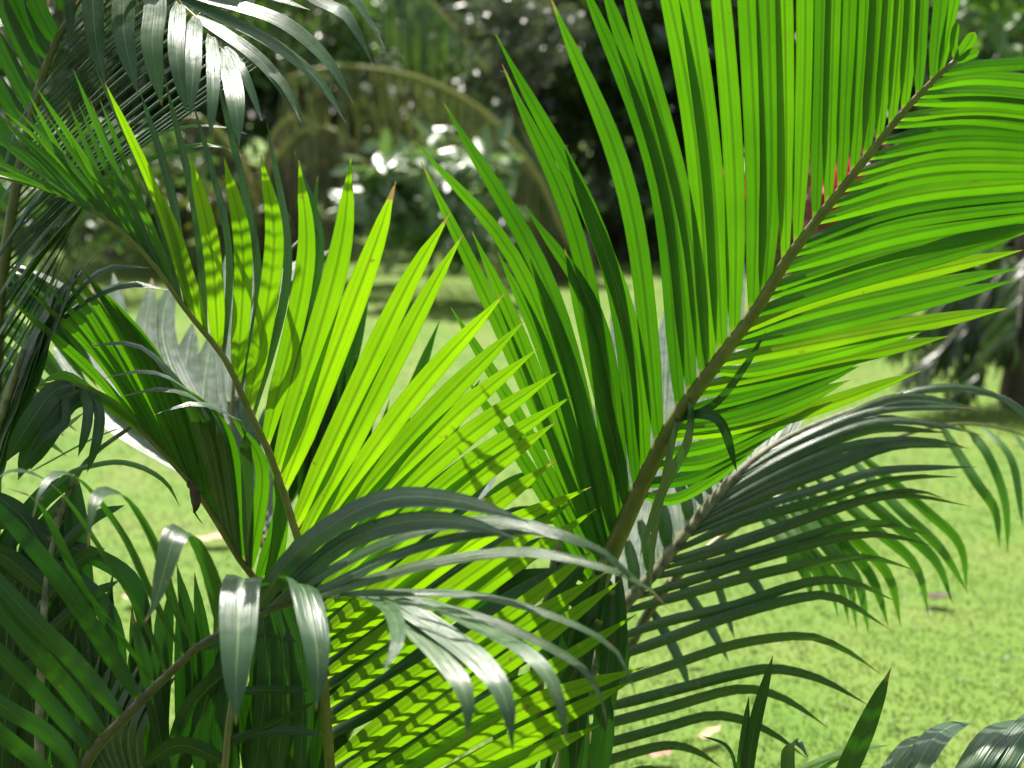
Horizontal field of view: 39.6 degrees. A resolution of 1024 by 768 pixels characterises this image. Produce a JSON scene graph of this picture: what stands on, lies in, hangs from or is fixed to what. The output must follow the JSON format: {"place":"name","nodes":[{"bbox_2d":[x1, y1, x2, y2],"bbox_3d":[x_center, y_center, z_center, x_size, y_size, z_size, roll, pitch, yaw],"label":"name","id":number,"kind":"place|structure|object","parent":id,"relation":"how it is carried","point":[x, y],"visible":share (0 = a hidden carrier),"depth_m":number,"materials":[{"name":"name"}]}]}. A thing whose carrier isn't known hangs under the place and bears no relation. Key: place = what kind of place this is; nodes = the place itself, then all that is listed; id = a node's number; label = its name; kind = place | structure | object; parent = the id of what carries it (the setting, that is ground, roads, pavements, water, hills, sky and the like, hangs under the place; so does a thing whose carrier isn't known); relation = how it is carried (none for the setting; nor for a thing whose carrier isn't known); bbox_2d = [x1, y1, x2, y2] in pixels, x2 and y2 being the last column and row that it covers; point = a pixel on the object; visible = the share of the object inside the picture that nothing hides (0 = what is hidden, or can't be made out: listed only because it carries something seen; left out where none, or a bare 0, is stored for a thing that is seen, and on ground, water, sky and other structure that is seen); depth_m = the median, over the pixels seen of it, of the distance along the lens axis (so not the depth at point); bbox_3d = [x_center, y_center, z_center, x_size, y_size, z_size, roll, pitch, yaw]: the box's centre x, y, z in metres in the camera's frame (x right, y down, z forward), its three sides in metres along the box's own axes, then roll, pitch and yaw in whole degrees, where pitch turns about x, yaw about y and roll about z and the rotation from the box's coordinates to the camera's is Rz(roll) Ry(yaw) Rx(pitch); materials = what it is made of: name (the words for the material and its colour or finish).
{"place":"outdoors","nodes":[
{"label":"outdoors","id":0,"kind":"place"},
{"bbox_2d":[0,0,549,117],"label":"sky","id":1,"kind":"structure","parent":0,"point":[251,113],"materials":[{"name":"white"}]},
{"bbox_2d":[1,119,1023,767],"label":"lawn","id":2,"kind":"structure","parent":0,"point":[809,689],"depth_m":4.85,"materials":[{"name":"green plant"}]},
{"bbox_2d":[0,109,224,279],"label":"shrub","id":3,"kind":"object","parent":2,"relation":"on","point":[99,225],"visible":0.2,"depth_m":12.18,"materials":[{"name":"green plant"}]},
{"bbox_2d":[0,0,254,534],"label":"areca palm","id":4,"kind":"object","parent":2,"relation":"on","point":[33,359],"visible":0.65,"depth_m":2.09,"materials":[{"name":"plant"}]},
{"bbox_2d":[0,0,278,257],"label":"shade tree","id":5,"kind":"object","parent":2,"relation":"on","point":[114,252],"visible":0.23,"depth_m":14.23,"materials":[{"name":"green plant"}]},
{"bbox_2d":[29,150,302,248],"bbox_3d":[-3.099,-1.617,13.690,2.450,1.307,2.347,4,12,20],"label":"shrub","id":6,"kind":"object","parent":2,"relation":"on","point":[174,168],"visible":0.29,"depth_m":13.29,"materials":[{"name":"green plant"}]},
{"bbox_2d":[25,0,384,144],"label":"areca palm","id":7,"kind":"object","parent":2,"relation":"on","point":[185,62],"visible":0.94,"depth_m":1.87,"materials":[{"name":"plant"}]},
{"bbox_2d":[197,533,222,540],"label":"fallen leaf","id":8,"kind":"object","parent":2,"relation":"on","point":[216,536],"visible":0.53,"depth_m":5.14,"materials":[{"name":"beige plant"}]},
{"bbox_2d":[44,0,396,245],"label":"shade tree","id":9,"kind":"object","parent":2,"relation":"on","point":[269,99],"visible":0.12,"depth_m":15.60,"materials":[{"name":"green plant"}]},
{"bbox_2d":[121,114,371,265],"bbox_3d":[-2.325,-1.569,13.399,2.871,1.912,0.716,3,11,15],"label":"weeping palm","id":10,"kind":"object","parent":2,"relation":"on","point":[324,195],"visible":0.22,"depth_m":13.16,"materials":[{"name":"green plant"}]},
{"bbox_2d":[185,0,388,261],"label":"shade tree","id":11,"kind":"object","parent":2,"relation":"on","point":[288,68],"visible":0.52,"depth_m":13.32,"materials":[{"name":"green plant"}]},
{"bbox_2d":[0,63,643,767],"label":"areca palm","id":12,"kind":"object","parent":2,"relation":"on","point":[186,409],"visible":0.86,"depth_m":1.96,"materials":[{"name":"plant"}]},
{"bbox_2d":[187,480,201,522],"bbox_3d":[-0.460,0.170,2.062,0.015,0.054,0.054,-5,12,-25],"label":"dried bud","id":13,"kind":"object","parent":12,"relation":"hanging from","point":[195,496],"visible":1,"depth_m":2.05,"materials":[{"name":"brown plant"}]},
{"bbox_2d":[0,426,670,767],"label":"areca palm","id":14,"kind":"object","parent":2,"relation":"on","point":[77,690],"visible":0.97,"depth_m":1.71,"materials":[{"name":"plant"}]},
{"bbox_2d":[326,114,529,277],"bbox_3d":[-0.668,-1.379,11.612,1.682,1.624,1.335,0,11,0],"label":"shrub","id":15,"kind":"object","parent":2,"relation":"on","point":[415,223],"visible":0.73,"depth_m":11.32,"materials":[{"name":"green plant"}]},
{"bbox_2d":[278,0,595,285],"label":"weeping palm","id":16,"kind":"object","parent":2,"relation":"on","point":[545,212],"visible":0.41,"depth_m":12.84,"materials":[{"name":"green plant"}]},
{"bbox_2d":[0,0,988,239],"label":"wood","id":17,"kind":"object","parent":2,"relation":"on","point":[580,157],"visible":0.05,"depth_m":17.91,"materials":[{"name":"green plant"}]},
{"bbox_2d":[444,0,594,255],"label":"shade tree","id":18,"kind":"object","parent":2,"relation":"on","point":[510,14],"visible":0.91,"depth_m":13.64,"materials":[{"name":"green plant"}]},
{"bbox_2d":[383,0,741,193],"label":"shade tree","id":19,"kind":"object","parent":2,"relation":"on","point":[565,87],"visible":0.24,"depth_m":15.73,"materials":[{"name":"green plant"}]},
{"bbox_2d":[471,153,745,261],"bbox_3d":[1.082,-1.819,14.868,3.371,1.258,2.404,6,13,30],"label":"shrub","id":20,"kind":"object","parent":2,"relation":"on","point":[607,205],"visible":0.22,"depth_m":14.57,"materials":[{"name":"green plant"}]},
{"bbox_2d":[648,750,672,756],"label":"fallen leaf","id":21,"kind":"object","parent":2,"relation":"on","point":[662,753],"visible":0.56,"depth_m":3.41,"materials":[{"name":"plant"}]},
{"bbox_2d":[697,724,720,737],"bbox_3d":[0.490,0.862,3.528,0.085,0.020,0.030,-9,14,-39],"label":"fallen leaf","id":22,"kind":"object","parent":2,"relation":"on","point":[707,732],"visible":0.98,"depth_m":3.54,"materials":[{"name":"beige plant"}]},
{"bbox_2d":[415,0,1023,767],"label":"areca palm","id":23,"kind":"object","parent":2,"relation":"on","point":[709,394],"visible":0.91,"depth_m":2.07,"materials":[{"name":"plant"}]},
{"bbox_2d":[723,111,890,270],"bbox_3d":[2.251,-1.296,10.962,1.321,1.708,1.832,4,12,20],"label":"shrub","id":24,"kind":"object","parent":2,"relation":"on","point":[808,209],"visible":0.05,"depth_m":10.90,"materials":[{"name":"red plant"}]},
{"bbox_2d":[640,0,975,213],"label":"shade tree","id":25,"kind":"object","parent":2,"relation":"on","point":[712,58],"visible":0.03,"depth_m":15.28,"materials":[{"name":"green plant"}]},
{"bbox_2d":[701,656,1023,767],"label":"young palm","id":26,"kind":"object","parent":2,"relation":"on","point":[998,745],"visible":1,"depth_m":1.89,"materials":[{"name":"plant"}]},
{"bbox_2d":[776,243,1014,281],"bbox_3d":[3.173,-1.100,11.955,2.032,0.952,1.362,6,12,27],"label":"shrub","id":27,"kind":"object","parent":2,"relation":"on","point":[1007,259],"visible":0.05,"depth_m":11.73,"materials":[{"name":"green plant"}]},
{"bbox_2d":[793,0,1023,262],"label":"shade tree","id":28,"kind":"object","parent":2,"relation":"on","point":[987,49],"visible":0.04,"depth_m":13.70,"materials":[{"name":"green plant"}]},
{"bbox_2d":[849,133,1016,245],"bbox_3d":[4.103,-1.665,13.260,2.218,1.563,1.763,0,11,0],"label":"shrub","id":29,"kind":"object","parent":2,"relation":"on","point":[873,161],"visible":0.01,"depth_m":13.40,"materials":[{"name":"green plant"}]},
{"bbox_2d":[919,592,951,598],"bbox_3d":[1.343,0.668,4.509,0.100,0.029,0.051,0,11,0],"label":"fallen leaf","id":30,"kind":"object","parent":2,"relation":"on","point":[936,595],"visible":0.82,"depth_m":4.52,"materials":[{"name":"beige plant"}]},
{"bbox_2d":[871,257,1023,419],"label":"palm","id":31,"kind":"object","parent":2,"relation":"on","point":[981,343],"visible":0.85,"depth_m":7.33,"materials":[{"name":"green plant"}]},
{"bbox_2d":[930,0,1023,261],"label":"shade tree","id":32,"kind":"object","parent":2,"relation":"on","point":[1008,15],"visible":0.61,"depth_m":9.98,"materials":[{"name":"green plant"}]}
]}

